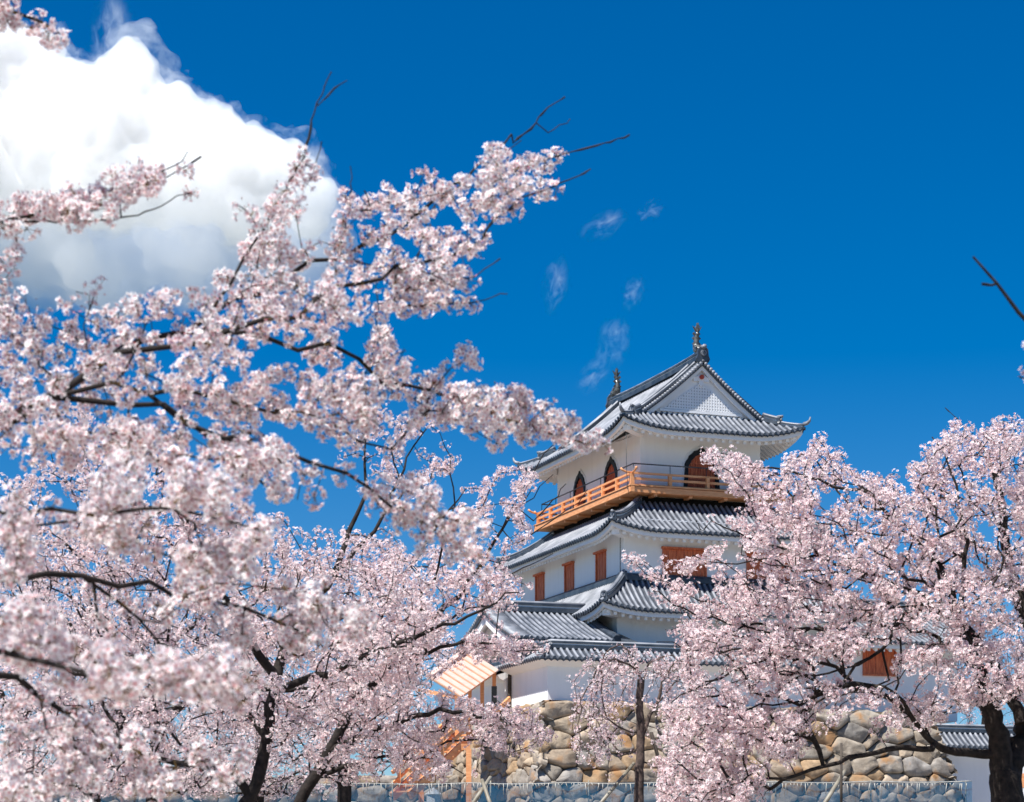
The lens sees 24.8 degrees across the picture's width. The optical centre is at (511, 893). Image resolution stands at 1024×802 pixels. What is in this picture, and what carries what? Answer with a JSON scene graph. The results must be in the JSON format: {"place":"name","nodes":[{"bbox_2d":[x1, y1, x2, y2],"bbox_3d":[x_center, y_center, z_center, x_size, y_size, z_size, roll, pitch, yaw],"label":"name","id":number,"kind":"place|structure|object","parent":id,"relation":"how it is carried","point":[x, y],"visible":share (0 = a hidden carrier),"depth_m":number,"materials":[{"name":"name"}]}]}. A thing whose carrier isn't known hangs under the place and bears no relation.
{"place":"outdoors","nodes":[
{"label":"outdoors","id":0,"kind":"place"},
{"bbox_2d":[0,0,1023,776],"label":"sky","id":1,"kind":"structure","parent":0,"point":[814,186],"materials":[{"name":"blue"}]},
{"bbox_3d":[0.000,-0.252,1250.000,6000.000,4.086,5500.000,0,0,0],"label":"ground","id":2,"kind":"structure","parent":0,"visible":0},
{"bbox_2d":[0,569,110,798],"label":"cherry tree","id":3,"kind":"object","parent":2,"relation":"on","point":[2,694],"visible":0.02,"depth_m":49.60,"materials":[{"name":"pink plant"}]},
{"bbox_2d":[30,563,284,801],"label":"cherry tree","id":4,"kind":"object","parent":2,"relation":"on","point":[157,724],"visible":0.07,"depth_m":51.63,"materials":[{"name":"pink plant"}]},
{"bbox_2d":[0,516,434,801],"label":"cherry tree","id":5,"kind":"object","parent":2,"relation":"on","point":[189,712],"visible":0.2,"depth_m":35.78,"materials":[{"name":"pink plant"}]},
{"bbox_2d":[26,775,460,784],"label":"stone wall","id":6,"kind":"structure","parent":2,"relation":"on","point":[451,779],"depth_m":97.29,"materials":[{"name":"grey stone"}]},
{"bbox_2d":[0,402,518,801],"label":"cherry tree","id":7,"kind":"object","parent":2,"relation":"on","point":[265,726],"visible":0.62,"depth_m":24.84,"materials":[{"name":"pink plant"}]},
{"bbox_2d":[180,671,356,801],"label":"cherry tree","id":8,"kind":"object","parent":2,"relation":"on","point":[280,780],"visible":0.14,"depth_m":55.64,"materials":[{"name":"pink plant"}]},
{"bbox_2d":[0,0,630,801],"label":"cherry tree","id":9,"kind":"object","parent":2,"relation":"on","point":[112,512],"visible":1,"depth_m":10.55,"materials":[{"name":"pink plant"}]},
{"bbox_2d":[221,559,464,801],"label":"cherry tree","id":10,"kind":"object","parent":2,"relation":"on","point":[344,793],"visible":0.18,"depth_m":46.66,"materials":[{"name":"pink plant"}]},
{"bbox_2d":[293,429,587,801],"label":"cherry tree","id":11,"kind":"object","parent":2,"relation":"on","point":[336,745],"visible":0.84,"depth_m":27.53,"materials":[{"name":"pink plant"}]},
{"bbox_2d":[391,651,510,782],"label":"covered stairway","id":12,"kind":"object","parent":2,"relation":"on","point":[469,677],"visible":0.45,"depth_m":93.78,"materials":[{"name":"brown wood"}]},
{"bbox_2d":[472,776,491,801],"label":"support pole","id":13,"kind":"object","parent":2,"relation":"on","point":[480,792],"visible":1,"depth_m":58.44,"materials":[{"name":"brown wood"}]},
{"bbox_2d":[480,779,491,801],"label":"support pole","id":14,"kind":"object","parent":2,"relation":"on","point":[487,795],"visible":1,"depth_m":58.37,"materials":[{"name":"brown wood"}]},
{"bbox_2d":[24,780,971,801],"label":"net fence","id":15,"kind":"object","parent":2,"relation":"on","point":[575,792],"visible":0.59,"depth_m":62.01,"materials":[{"name":"blue"}]},
{"bbox_2d":[75,780,971,794],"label":"string lights","id":16,"kind":"object","parent":15,"relation":"attached to","point":[417,784],"visible":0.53,"depth_m":61.93},
{"bbox_2d":[566,642,716,801],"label":"weeping cherry","id":17,"kind":"object","parent":2,"relation":"on","point":[643,724],"visible":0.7,"depth_m":31.95,"materials":[{"name":"pink plant"}]},
{"bbox_2d":[600,762,634,801],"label":"support pole","id":18,"kind":"object","parent":17,"relation":"attached to","point":[614,786],"visible":1,"depth_m":31.64,"materials":[{"name":"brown wood"}]},
{"bbox_2d":[650,732,661,777],"bbox_3d":[2.080,-1.655,32.206,0.064,1.148,0.570,0,0,40],"label":"support pole","id":19,"kind":"object","parent":17,"relation":"attached to","point":[654,745],"visible":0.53,"depth_m":32.05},
{"bbox_2d":[655,720,678,798],"bbox_3d":[2.169,-1.739,32.102,0.446,1.337,0.060,0,0,31],"label":"support pole","id":20,"kind":"object","parent":17,"relation":"attached to","point":[662,745],"visible":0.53,"depth_m":32.13,"materials":[{"name":"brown wood"}]},
{"bbox_2d":[401,699,957,782],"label":"stone wall","id":21,"kind":"structure","parent":2,"relation":"on","point":[553,761],"depth_m":96.11,"materials":[{"name":"beige stone"}]},
{"bbox_2d":[472,655,509,713],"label":"plaster wall","id":22,"kind":"structure","parent":21,"relation":"on","point":[502,682],"depth_m":98.56,"materials":[{"name":"paint"}]},
{"bbox_2d":[491,686,496,704],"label":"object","id":23,"kind":"object","parent":21,"relation":"on","point":[493,691],"visible":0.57,"depth_m":94.39,"materials":[{"name":"black paint"}]},
{"bbox_2d":[455,598,636,660],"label":"annex turret","id":24,"kind":"object","parent":21,"relation":"on","point":[537,621],"visible":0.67,"depth_m":97.53,"materials":[{"name":"grey tile"}]},
{"bbox_2d":[498,639,806,708],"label":"plaster wall","id":25,"kind":"structure","parent":21,"relation":"on","point":[533,678],"depth_m":94.57,"materials":[{"name":"paint"}]},
{"bbox_2d":[493,323,851,708],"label":"castle keep","id":26,"kind":"structure","parent":21,"relation":"on","point":[655,487],"depth_m":100.54,"materials":[{"name":"white paint"}]},
{"bbox_2d":[533,572,544,600],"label":"window frame","id":27,"kind":"structure","parent":26,"relation":"in","point":[539,577],"depth_m":107.71,"materials":[{"name":"brown wood"}]},
{"bbox_2d":[562,561,574,591],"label":"window frame","id":28,"kind":"structure","parent":26,"relation":"in","point":[568,566],"depth_m":104.21,"materials":[{"name":"brown wood"}]},
{"bbox_2d":[573,469,586,507],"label":"window frame","id":29,"kind":"structure","parent":26,"relation":"in","point":[580,480],"depth_m":106.45,"materials":[{"name":"black paint"}]},
{"bbox_2d":[593,549,606,581],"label":"window frame","id":30,"kind":"structure","parent":26,"relation":"in","point":[600,556],"depth_m":100.76,"materials":[{"name":"brown wood"}]},
{"bbox_2d":[604,454,618,493],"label":"window frame","id":31,"kind":"structure","parent":26,"relation":"in","point":[612,464],"depth_m":102.97,"materials":[{"name":"black paint"}]},
{"bbox_2d":[661,546,708,576],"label":"window frame","id":32,"kind":"structure","parent":26,"relation":"in","point":[677,553],"depth_m":99.15,"materials":[{"name":"brown wood"}]},
{"bbox_2d":[681,445,720,488],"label":"window frame","id":33,"kind":"structure","parent":26,"relation":"in","point":[692,459],"depth_m":100.86,"materials":[{"name":"black paint"}]},
{"bbox_2d":[745,551,789,580],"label":"window frame","id":34,"kind":"structure","parent":26,"relation":"in","point":[749,566],"depth_m":100.39,"materials":[{"name":"brown wood"}]},
{"bbox_2d":[818,598,956,723],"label":"side range","id":35,"kind":"structure","parent":21,"relation":"on","point":[873,669],"depth_m":102.21,"materials":[{"name":"white paint"}]},
{"bbox_2d":[863,648,896,676],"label":"window frame","id":36,"kind":"structure","parent":35,"relation":"in","point":[875,666],"depth_m":102.05,"materials":[{"name":"brown wood"}]},
{"bbox_2d":[621,408,1023,801],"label":"cherry tree","id":37,"kind":"object","parent":2,"relation":"on","point":[980,656],"visible":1,"depth_m":24.27,"materials":[{"name":"pink plant"}]},
{"bbox_2d":[823,770,846,801],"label":"support pole","id":38,"kind":"object","parent":2,"relation":"on","point":[831,791],"visible":1,"depth_m":58.53,"materials":[{"name":"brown wood"}]},
{"bbox_2d":[840,743,842,801],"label":"support pole","id":39,"kind":"object","parent":2,"relation":"on","point":[841,777],"visible":1,"depth_m":57.98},
{"bbox_2d":[935,723,1014,801],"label":"plaster wall","id":40,"kind":"structure","parent":2,"relation":"on","point":[976,771],"depth_m":101.96,"materials":[{"name":"paint"}]},
{"bbox_2d":[955,606,1023,724],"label":"cherry tree","id":41,"kind":"object","parent":2,"relation":"on","point":[971,720],"visible":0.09,"depth_m":112.92,"materials":[{"name":"pink plant"}]},
{"bbox_2d":[972,256,1023,379],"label":"cherry tree","id":42,"kind":"object","parent":2,"relation":"on","point":[1011,303],"visible":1,"depth_m":10.59,"materials":[{"name":"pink plant"}]},
{"bbox_2d":[1022,767,1023,793],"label":"banner","id":43,"kind":"object","parent":2,"relation":"on","point":[1023,780],"depth_m":39.98,"materials":[{"name":"fabric"}]}
]}

